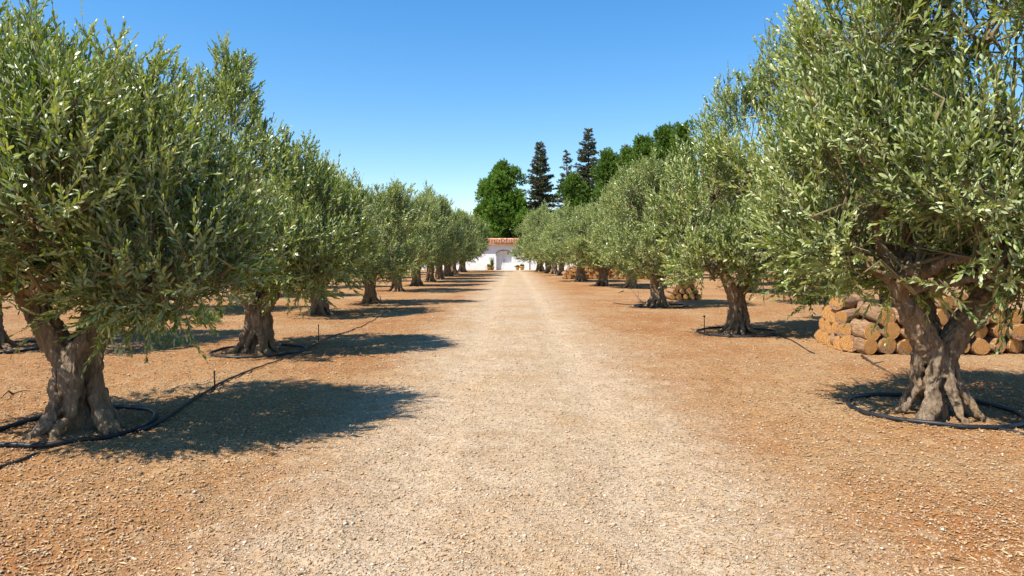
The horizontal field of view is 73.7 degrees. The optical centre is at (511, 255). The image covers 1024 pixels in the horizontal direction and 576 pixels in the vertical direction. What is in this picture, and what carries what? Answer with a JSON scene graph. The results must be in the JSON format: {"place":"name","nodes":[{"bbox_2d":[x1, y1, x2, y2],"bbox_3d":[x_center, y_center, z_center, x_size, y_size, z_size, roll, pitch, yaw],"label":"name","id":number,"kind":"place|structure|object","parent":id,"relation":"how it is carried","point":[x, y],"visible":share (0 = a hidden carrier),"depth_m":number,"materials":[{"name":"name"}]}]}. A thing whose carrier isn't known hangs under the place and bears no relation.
{"place":"outdoors","nodes":[
{"label":"outdoors","id":0,"kind":"place"},
{"bbox_2d":[0,262,1023,575],"bbox_3d":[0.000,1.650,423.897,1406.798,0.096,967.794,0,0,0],"label":"ground","id":1,"kind":"structure","parent":0,"point":[584,294],"depth_m":7.87,"materials":[{"name":"soil"}]},
{"bbox_2d":[3,390,29,395],"bbox_3d":[-5.935,1.635,8.057,0.180,0.099,0.642,0,0,-12],"label":"fallen branch","id":2,"kind":"object","parent":1,"relation":"on","point":[10,392],"visible":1,"depth_m":8.26,"materials":[{"name":"wood"}]},
{"bbox_2d":[0,452,36,467],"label":"irrigation hose","id":3,"kind":"object","parent":1,"relation":"on","point":[19,460],"visible":0.99,"depth_m":5.47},
{"bbox_2d":[0,340,38,353],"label":"irrigation ring","id":4,"kind":"object","parent":1,"relation":"on","point":[12,351],"visible":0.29,"depth_m":11.77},
{"bbox_2d":[0,14,75,348],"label":"olive tree","id":5,"kind":"object","parent":1,"relation":"on","point":[4,337],"visible":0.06,"depth_m":12.22,"materials":[{"name":"green plant"}]},
{"bbox_2d":[0,404,157,447],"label":"irrigation hose","id":6,"kind":"object","parent":1,"relation":"on","point":[70,440],"visible":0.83,"depth_m":6.29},
{"bbox_2d":[0,0,312,441],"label":"olive tree","id":7,"kind":"object","parent":1,"relation":"on","point":[102,124],"visible":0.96,"depth_m":5.93,"materials":[{"name":"green plant"}]},
{"bbox_2d":[143,332,185,349],"bbox_3d":[-6.212,1.564,12.208,0.749,0.358,0.423,0,0,-40],"label":"weed","id":8,"kind":"object","parent":1,"relation":"on","point":[165,340],"visible":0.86,"depth_m":12.23,"materials":[{"name":"green plant"}]},
{"bbox_2d":[178,308,224,323],"bbox_3d":[-7.487,1.503,16.757,1.163,0.507,0.967,0,0,24],"label":"weed","id":9,"kind":"object","parent":1,"relation":"on","point":[217,320],"visible":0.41,"depth_m":16.64,"materials":[{"name":"green plant"}]},
{"bbox_2d":[136,352,301,432],"bbox_3d":[-3.620,1.631,8.999,0.222,0.086,5.142,0,0,-1],"label":"irrigation hose","id":10,"kind":"object","parent":1,"relation":"on","point":[161,420],"visible":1,"depth_m":7.46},
{"bbox_2d":[209,343,307,357],"bbox_3d":[-4.380,1.634,11.816,1.579,0.076,1.672,0,0,0],"label":"irrigation ring","id":11,"kind":"object","parent":1,"relation":"on","point":[259,356],"visible":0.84,"depth_m":11.31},
{"bbox_2d":[240,156,279,296],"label":"olive tree","id":12,"kind":"object","parent":1,"relation":"on","point":[256,294],"visible":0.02,"depth_m":27.27,"materials":[{"name":"green plant"}]},
{"bbox_2d":[140,29,381,354],"bbox_3d":[-4.455,-1.075,11.798,4.208,5.894,3.720,0,0,-37],"label":"olive tree","id":13,"kind":"object","parent":1,"relation":"on","point":[331,242],"visible":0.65,"depth_m":11.57,"materials":[{"name":"green plant"}]},
{"bbox_2d":[247,147,389,315],"bbox_3d":[-5.425,-0.707,19.179,3.834,5.041,4.654,0,0,20],"label":"olive tree","id":14,"kind":"object","parent":1,"relation":"on","point":[318,307],"visible":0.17,"depth_m":19.05,"materials":[{"name":"green plant"}]},
{"bbox_2d":[301,304,400,349],"bbox_3d":[-3.623,1.640,17.472,0.194,0.070,11.051,0,0,0],"label":"irrigation hose","id":15,"kind":"object","parent":1,"relation":"on","point":[345,332],"visible":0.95,"depth_m":14.45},
{"bbox_2d":[331,171,424,303],"bbox_3d":[-4.918,-0.566,23.530,3.923,4.788,4.076,0,0,-3],"label":"olive tree","id":16,"kind":"object","parent":1,"relation":"on","point":[396,264],"visible":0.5,"depth_m":23.30,"materials":[{"name":"green plant"}]},
{"bbox_2d":[373,183,446,291],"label":"olive tree","id":17,"kind":"object","parent":1,"relation":"on","point":[428,244],"visible":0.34,"depth_m":31.27,"materials":[{"name":"green plant"}]},
{"bbox_2d":[387,192,454,285],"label":"olive tree","id":18,"kind":"object","parent":1,"relation":"on","point":[416,281],"visible":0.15,"depth_m":37.83,"materials":[{"name":"green plant"}]},
{"bbox_2d":[418,180,466,281],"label":"olive tree","id":19,"kind":"object","parent":1,"relation":"on","point":[446,207],"visible":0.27,"depth_m":42.59,"materials":[{"name":"green plant"}]},
{"bbox_2d":[409,256,479,269],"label":"boundary wall","id":20,"kind":"structure","parent":1,"relation":"on","point":[468,267],"depth_m":80.12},
{"bbox_2d":[422,200,470,279],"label":"olive tree","id":21,"kind":"object","parent":1,"relation":"on","point":[439,274],"visible":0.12,"depth_m":48.52,"materials":[{"name":"green plant"}]},
{"bbox_2d":[443,208,479,275],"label":"olive tree","id":22,"kind":"object","parent":1,"relation":"on","point":[447,271],"visible":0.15,"depth_m":54.82,"materials":[{"name":"green plant"}]},
{"bbox_2d":[451,208,485,274],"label":"olive tree","id":23,"kind":"object","parent":1,"relation":"on","point":[454,270],"visible":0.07,"depth_m":59.84,"materials":[{"name":"green plant"}]},
{"bbox_2d":[457,211,491,271],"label":"olive tree","id":24,"kind":"object","parent":1,"relation":"on","point":[484,239],"visible":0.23,"depth_m":68.95,"materials":[{"name":"green plant"}]},
{"bbox_2d":[473,203,484,236],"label":"pine tree","id":25,"kind":"object","parent":1,"relation":"on","point":[478,208],"visible":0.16,"depth_m":91.28,"materials":[{"name":"green plant"}]},
{"bbox_2d":[473,262,486,270],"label":"planter block","id":26,"kind":"structure","parent":1,"relation":"on","point":[479,266],"depth_m":76.00,"materials":[{"name":"paint"}]},
{"bbox_2d":[489,256,494,269],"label":"potted plant","id":27,"kind":"object","parent":1,"relation":"on","point":[492,263],"visible":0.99,"depth_m":78.91,"materials":[{"name":"green plant"}]},
{"bbox_2d":[475,159,529,237],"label":"pine tree","id":28,"kind":"object","parent":1,"relation":"on","point":[498,198],"visible":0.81,"depth_m":85.94,"materials":[{"name":"green plant"}]},
{"bbox_2d":[478,238,528,269],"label":"gatehouse","id":29,"kind":"object","parent":1,"relation":"on","point":[499,248],"visible":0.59,"depth_m":80.00,"materials":[{"name":"paint"}]},
{"bbox_2d":[496,251,503,269],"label":"door","id":30,"kind":"structure","parent":29,"relation":"in","point":[500,255],"depth_m":80.39,"materials":[{"name":"paint"}]},
{"bbox_2d":[504,251,511,269],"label":"door","id":31,"kind":"structure","parent":29,"relation":"in","point":[507,260],"depth_m":80.39,"materials":[{"name":"paint"}]},
{"bbox_2d":[0,299,1023,575],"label":"gravel","id":32,"kind":"structure","parent":1,"relation":"on","point":[456,537],"depth_m":4.95,"materials":[{"name":"gravel"}]},
{"bbox_2d":[839,335,856,351],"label":"log","id":33,"kind":"object","parent":32,"relation":"on","point":[846,343],"visible":0.69,"depth_m":11.68,"materials":[{"name":"brown wood"}]},
{"bbox_2d":[836,322,851,336],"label":"log","id":34,"kind":"object","parent":33,"relation":"on","point":[841,330],"visible":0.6,"depth_m":11.83,"materials":[{"name":"brown wood"}]},
{"bbox_2d":[834,308,861,323],"bbox_3d":[6.055,1.050,12.153,0.790,0.245,0.262,-4,2,-34],"label":"log","id":35,"kind":"object","parent":34,"relation":"on","point":[842,317],"visible":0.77,"depth_m":11.95,"materials":[{"name":"brown wood"}]},
{"bbox_2d":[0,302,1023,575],"bbox_3d":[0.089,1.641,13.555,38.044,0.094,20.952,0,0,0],"label":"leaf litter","id":36,"kind":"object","parent":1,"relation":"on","point":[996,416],"visible":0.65,"depth_m":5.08,"materials":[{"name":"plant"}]},
{"bbox_2d":[512,196,531,237],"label":"pine tree","id":37,"kind":"object","parent":1,"relation":"on","point":[521,203],"visible":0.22,"depth_m":85.55,"materials":[{"name":"green plant"}]},
{"bbox_2d":[509,210,544,271],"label":"olive tree","id":38,"kind":"object","parent":1,"relation":"on","point":[539,268],"visible":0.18,"depth_m":71.18,"materials":[{"name":"green plant"}]},
{"bbox_2d":[517,199,551,272],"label":"olive tree","id":39,"kind":"object","parent":1,"relation":"on","point":[532,222],"visible":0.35,"depth_m":65.50,"materials":[{"name":"green plant"}]},
{"bbox_2d":[521,141,561,215],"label":"fir tree","id":40,"kind":"object","parent":1,"relation":"on","point":[540,183],"visible":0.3,"depth_m":91.30,"materials":[{"name":"green plant"}]},
{"bbox_2d":[528,206,569,273],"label":"olive tree","id":41,"kind":"object","parent":1,"relation":"on","point":[554,270],"visible":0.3,"depth_m":61.95,"materials":[{"name":"green plant"}]},
{"bbox_2d":[529,259,577,269],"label":"boundary wall","id":42,"kind":"structure","parent":1,"relation":"on","point":[532,267],"depth_m":80.12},
{"bbox_2d":[527,214,580,275],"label":"olive tree","id":43,"kind":"object","parent":1,"relation":"on","point":[542,240],"visible":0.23,"depth_m":56.63,"materials":[{"name":"green plant"}]},
{"bbox_2d":[555,150,573,209],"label":"fir tree","id":44,"kind":"object","parent":1,"relation":"on","point":[566,161],"visible":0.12,"depth_m":96.87,"materials":[{"name":"green plant"}]},
{"bbox_2d":[538,198,602,281],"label":"olive tree","id":45,"kind":"object","parent":1,"relation":"on","point":[556,236],"visible":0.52,"depth_m":43.58,"materials":[{"name":"green plant"}]},
{"bbox_2d":[555,171,594,233],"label":"pine tree","id":46,"kind":"object","parent":1,"relation":"on","point":[574,191],"visible":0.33,"depth_m":88.94,"materials":[{"name":"green plant"}]},
{"bbox_2d":[563,127,600,200],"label":"fir tree","id":47,"kind":"object","parent":1,"relation":"on","point":[587,152],"visible":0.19,"depth_m":101.47,"materials":[{"name":"green plant"}]},
{"bbox_2d":[557,196,646,285],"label":"olive tree","id":48,"kind":"object","parent":1,"relation":"on","point":[578,244],"visible":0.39,"depth_m":37.29,"materials":[{"name":"green plant"}]},
{"bbox_2d":[589,147,630,203],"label":"pine tree","id":49,"kind":"object","parent":1,"relation":"on","point":[605,167],"visible":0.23,"depth_m":93.33,"materials":[{"name":"green plant"}]},
{"bbox_2d":[583,164,660,288],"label":"olive tree","id":50,"kind":"object","parent":1,"relation":"on","point":[599,229],"visible":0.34,"depth_m":34.53,"materials":[{"name":"green plant"}]},
{"bbox_2d":[618,144,632,167],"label":"pine tree","id":51,"kind":"object","parent":1,"relation":"on","point":[625,151],"visible":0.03,"depth_m":95.67,"materials":[{"name":"green plant"}]},
{"bbox_2d":[613,132,657,267],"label":"pine tree","id":52,"kind":"object","parent":1,"relation":"on","point":[642,144],"visible":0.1,"depth_m":90.95,"materials":[{"name":"green plant"}]},
{"bbox_2d":[594,142,720,306],"bbox_3d":[4.714,-0.835,22.761,5.174,5.436,4.218,1,-4,-23],"label":"olive tree","id":53,"kind":"object","parent":1,"relation":"on","point":[639,179],"visible":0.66,"depth_m":21.83,"materials":[{"name":"green plant"}]},
{"bbox_2d":[634,303,688,307],"bbox_3d":[4.940,1.640,22.557,1.804,0.068,1.685,0,0,0],"label":"irrigation ring","id":54,"kind":"object","parent":1,"relation":"on","point":[637,305],"visible":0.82,"depth_m":21.95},
{"bbox_2d":[649,121,679,168],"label":"pine tree","id":55,"kind":"object","parent":1,"relation":"on","point":[661,134],"visible":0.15,"depth_m":87.41,"materials":[{"name":"green plant"}]},
{"bbox_2d":[665,293,674,299],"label":"log","id":56,"kind":"object","parent":1,"relation":"on","point":[670,296],"visible":0.96,"depth_m":25.62,"materials":[{"name":"brown wood"}]},
{"bbox_2d":[666,288,677,294],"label":"log","id":57,"kind":"object","parent":56,"relation":"on","point":[672,291],"visible":0.98,"depth_m":25.67,"materials":[{"name":"brown wood"}]},
{"bbox_2d":[667,284,679,289],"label":"log","id":58,"kind":"object","parent":57,"relation":"on","point":[675,286],"visible":0.54,"depth_m":25.68,"materials":[{"name":"brown wood"}]},
{"bbox_2d":[680,293,687,298],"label":"log","id":59,"kind":"object","parent":1,"relation":"on","point":[684,296],"visible":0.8,"depth_m":25.53,"materials":[{"name":"brown wood"}]},
{"bbox_2d":[684,288,691,294],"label":"log","id":60,"kind":"object","parent":59,"relation":"on","point":[688,291],"visible":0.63,"depth_m":25.53,"materials":[{"name":"brown wood"}]},
{"bbox_2d":[662,119,712,196],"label":"pine tree","id":61,"kind":"object","parent":1,"relation":"on","point":[680,131],"visible":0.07,"depth_m":83.39,"materials":[{"name":"green plant"}]},
{"bbox_2d":[688,293,694,299],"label":"log","id":62,"kind":"object","parent":1,"relation":"on","point":[692,297],"visible":0.69,"depth_m":25.53,"materials":[{"name":"brown wood"}]},
{"bbox_2d":[672,185,717,277],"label":"olive tree","id":63,"kind":"object","parent":1,"relation":"on","point":[699,209],"visible":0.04,"depth_m":48.91,"materials":[{"name":"green plant"}]},
{"bbox_2d":[695,294,701,299],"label":"log","id":64,"kind":"object","parent":1,"relation":"on","point":[698,297],"visible":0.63,"depth_m":25.56,"materials":[{"name":"brown wood"}]},
{"bbox_2d":[703,181,744,284],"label":"olive tree","id":65,"kind":"object","parent":1,"relation":"on","point":[715,227],"depth_m":38.95,"materials":[{"name":"green plant"}]},
{"bbox_2d":[702,146,768,292],"bbox_3d":[10.860,-1.656,31.001,4.885,7.118,5.131,0,0,-13],"label":"olive tree","id":66,"kind":"object","parent":1,"relation":"on","point":[723,213],"visible":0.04,"depth_m":30.33,"materials":[{"name":"green plant"}]},
{"bbox_2d":[696,326,777,337],"bbox_3d":[4.845,1.631,14.699,1.659,0.090,1.878,0,0,0],"label":"irrigation ring","id":67,"kind":"object","parent":1,"relation":"on","point":[742,336],"visible":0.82,"depth_m":14.09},
{"bbox_2d":[634,3,886,334],"bbox_3d":[5.200,-1.721,14.530,5.128,7.170,3.920,0,0,0],"label":"olive tree","id":68,"kind":"object","parent":1,"relation":"on","point":[723,252],"visible":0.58,"depth_m":14.16,"materials":[{"name":"green plant"}]},
{"bbox_2d":[770,331,814,353],"bbox_3d":[5.326,1.633,12.972,0.114,0.040,3.284,0,0,9],"label":"irrigation hose","id":69,"kind":"object","parent":1,"relation":"on","point":[795,342],"visible":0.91,"depth_m":12.81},
{"bbox_2d":[794,297,817,304],"bbox_3d":[9.907,1.515,22.985,0.943,0.452,0.761,0,0,0],"label":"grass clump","id":70,"kind":"object","parent":1,"relation":"on","point":[801,302],"visible":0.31,"depth_m":22.97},
{"bbox_2d":[814,329,822,342],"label":"log","id":71,"kind":"object","parent":1,"relation":"on","point":[818,333],"visible":0.24,"depth_m":12.92,"materials":[{"name":"brown wood"}]},
{"bbox_2d":[759,166,881,304],"bbox_3d":[10.764,-1.000,23.369,4.376,5.706,5.050,3,0,-32],"label":"olive tree","id":72,"kind":"object","parent":1,"relation":"on","point":[818,302],"visible":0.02,"depth_m":23.05,"materials":[{"name":"green plant"}]},
{"bbox_2d":[820,331,830,344],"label":"log","id":73,"kind":"object","parent":1,"relation":"on","point":[824,335],"visible":0.25,"depth_m":12.60,"materials":[{"name":"brown wood"}]},
{"bbox_2d":[819,317,824,331],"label":"log","id":74,"kind":"object","parent":73,"relation":"on","point":[821,323],"visible":0.28,"depth_m":12.68,"materials":[{"name":"brown wood"}]},
{"bbox_2d":[825,335,834,348],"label":"log","id":75,"kind":"object","parent":1,"relation":"on","point":[828,343],"visible":0.29,"depth_m":12.36,"materials":[{"name":"brown wood"}]},
{"bbox_2d":[824,318,832,333],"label":"log","id":76,"kind":"object","parent":75,"relation":"on","point":[827,325],"visible":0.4,"depth_m":12.39,"materials":[{"name":"brown wood"}]},
{"bbox_2d":[822,305,832,319],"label":"log","id":77,"kind":"object","parent":76,"relation":"on","point":[826,310],"visible":0.23,"depth_m":12.55,"materials":[{"name":"brown wood"}]},
{"bbox_2d":[833,336,843,350],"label":"log","id":78,"kind":"object","parent":1,"relation":"on","point":[836,343],"visible":0.27,"depth_m":12.04,"materials":[{"name":"brown wood"}]},
{"bbox_2d":[831,321,839,333],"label":"log","id":79,"kind":"object","parent":78,"relation":"on","point":[834,325],"visible":0.17,"depth_m":12.18,"materials":[{"name":"brown wood"}]},
{"bbox_2d":[827,309,841,322],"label":"log","id":80,"kind":"object","parent":79,"relation":"on","point":[831,314],"visible":0.38,"depth_m":12.26,"materials":[{"name":"brown wood"}]},
{"bbox_2d":[829,295,864,309],"bbox_3d":[6.045,0.844,12.338,0.715,0.295,0.316,4,-2,-34],"label":"log","id":81,"kind":"object","parent":80,"relation":"on","point":[851,302],"visible":0.6,"depth_m":12.17,"materials":[{"name":"brown wood"}]},
{"bbox_2d":[830,333,877,354],"bbox_3d":[5.925,1.509,11.849,0.280,0.294,1.012,0,0,-6],"label":"log","id":82,"kind":"object","parent":1,"relation":"on","point":[866,346],"visible":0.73,"depth_m":11.37,"materials":[{"name":"brown wood"}]},
{"bbox_2d":[849,318,880,340],"bbox_3d":[6.000,1.259,11.810,0.325,0.348,0.931,0,0,0],"label":"log","id":83,"kind":"object","parent":82,"relation":"on","point":[862,329],"visible":0.74,"depth_m":11.42,"materials":[{"name":"brown wood"}]},
{"bbox_2d":[706,0,1023,424],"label":"olive tree","id":84,"kind":"object","parent":1,"relation":"on","point":[974,198],"visible":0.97,"depth_m":6.67,"materials":[{"name":"green plant"}]},
{"bbox_2d":[781,32,990,306],"bbox_3d":[9.182,-1.795,16.231,5.559,7.514,5.166,0,0,-21],"label":"olive tree","id":85,"kind":"object","parent":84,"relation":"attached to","point":[881,301],"depth_m":16.17,"materials":[{"name":"green plant"}]},
{"bbox_2d":[860,354,895,376],"bbox_3d":[5.451,1.607,10.078,0.156,0.089,1.636,0,0,12],"label":"fallen branch","id":86,"kind":"object","parent":1,"relation":"on","point":[870,361],"visible":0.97,"depth_m":10.21,"materials":[{"name":"wood"}]},
{"bbox_2d":[876,337,895,353],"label":"log","id":87,"kind":"object","parent":1,"relation":"on","point":[890,344],"visible":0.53,"depth_m":11.35,"materials":[{"name":"brown wood"}]},
{"bbox_2d":[860,319,900,338],"bbox_3d":[6.324,1.248,11.793,0.304,0.319,0.932,0,0,1],"label":"log","id":88,"kind":"object","parent":87,"relation":"on","point":[894,332],"visible":0.48,"depth_m":11.34,"materials":[{"name":"brown wood"}]},
{"bbox_2d":[855,301,895,325],"bbox_3d":[6.261,0.989,11.829,0.325,0.349,1.019,0,2,3],"label":"log","id":89,"kind":"object","parent":88,"relation":"on","point":[872,314],"visible":0.65,"depth_m":11.54,"materials":[{"name":"brown wood"}]},
{"bbox_2d":[893,337,912,354],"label":"log","id":90,"kind":"object","parent":1,"relation":"on","point":[903,346],"visible":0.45,"depth_m":11.37,"materials":[{"name":"brown wood"}]},
{"bbox_2d":[898,324,907,338],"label":"log","id":91,"kind":"object","parent":90,"relation":"on","point":[902,333],"visible":0.1,"depth_m":11.40,"materials":[{"name":"brown wood"}]},
{"bbox_2d":[893,309,901,324],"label":"log","id":92,"kind":"object","parent":91,"relation":"on","point":[897,321],"visible":0.09,"depth_m":11.42,"materials":[{"name":"brown wood"}]},
{"bbox_2d":[845,392,1023,429],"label":"irrigation ring","id":93,"kind":"object","parent":1,"relation":"on","point":[943,424],"visible":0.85,"depth_m":6.83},
{"bbox_2d":[967,338,989,354],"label":"log","id":94,"kind":"object","parent":1,"relation":"on","point":[980,346],"visible":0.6,"depth_m":11.36,"materials":[{"name":"brown wood"}]},
{"bbox_2d":[973,325,987,338],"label":"log","id":95,"kind":"object","parent":94,"relation":"on","point":[981,333],"visible":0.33,"depth_m":11.42,"materials":[{"name":"brown wood"}]},
{"bbox_2d":[983,335,1005,352],"bbox_3d":[8.070,1.481,11.806,0.258,0.277,0.926,0,0,-8],"label":"log","id":96,"kind":"object","parent":1,"relation":"on","point":[990,340],"visible":0.37,"depth_m":11.38,"materials":[{"name":"brown wood"}]},
{"bbox_2d":[986,323,1007,337],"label":"log","id":97,"kind":"object","parent":96,"relation":"on","point":[992,330],"visible":0.26,"depth_m":11.41,"materials":[{"name":"brown wood"}]},
{"bbox_2d":[989,308,1004,322],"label":"log","id":98,"kind":"object","parent":97,"relation":"on","point":[991,320],"visible":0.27,"depth_m":11.37,"materials":[{"name":"brown wood"}]},
{"bbox_2d":[951,287,1008,310],"bbox_3d":[8.074,0.739,11.847,0.301,0.282,1.089,0,5,-7],"label":"log","id":99,"kind":"object","parent":98,"relation":"on","point":[993,306],"visible":0.09,"depth_m":11.93,"materials":[{"name":"brown wood"}]},
{"bbox_2d":[998,428,1023,434],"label":"irrigation hose","id":100,"kind":"object","parent":1,"relation":"on","point":[1008,430],"visible":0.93,"depth_m":6.29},
{"bbox_2d":[1004,337,1022,352],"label":"log","id":101,"kind":"object","parent":1,"relation":"on","point":[1014,346],"visible":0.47,"depth_m":11.44,"materials":[{"name":"brown wood"}]},
{"bbox_2d":[1005,323,1023,339],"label":"log","id":102,"kind":"object","parent":101,"relation":"on","point":[1016,332],"visible":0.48,"depth_m":11.35,"materials":[{"name":"brown wood"}]},
{"bbox_2d":[1003,307,1022,325],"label":"log","id":103,"kind":"object","parent":102,"relation":"on","point":[1015,320],"visible":0.31,"depth_m":11.41,"materials":[{"name":"brown wood"}]},
{"bbox_2d":[0,0,1023,231],"label":"sky","id":104,"kind":"structure","parent":0,"point":[438,92],"materials":[{"name":"blue"}]},
{"bbox_2d":[85,270,1023,575],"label":"dirt road","id":105,"kind":"structure","parent":0,"point":[497,290],"depth_m":5.11,"materials":[{"name":"gravel"}]},
{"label":"log","id":106,"kind":"object","parent":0,"visible":0},
{"bbox_2d":[937,309,950,324],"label":"log","id":107,"kind":"object","parent":106,"relation":"on","point":[943,318],"visible":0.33,"depth_m":11.36,"materials":[{"name":"brown wood"}]},
{"bbox_2d":[934,295,952,309],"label":"log","id":108,"kind":"object","parent":107,"relation":"on","point":[947,300],"visible":0.2,"depth_m":11.35,"materials":[{"name":"brown wood"}]},
{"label":"log","id":109,"kind":"object","parent":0,"visible":0},
{"bbox_2d":[947,308,958,316],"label":"log","id":110,"kind":"object","parent":109,"relation":"on","point":[954,310],"visible":0.06,"depth_m":11.42,"materials":[{"name":"brown wood"}]},
{"bbox_2d":[943,292,967,307],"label":"log","id":111,"kind":"object","parent":110,"relation":"on","point":[964,297],"visible":0.15,"depth_m":11.43,"materials":[{"name":"brown wood"}]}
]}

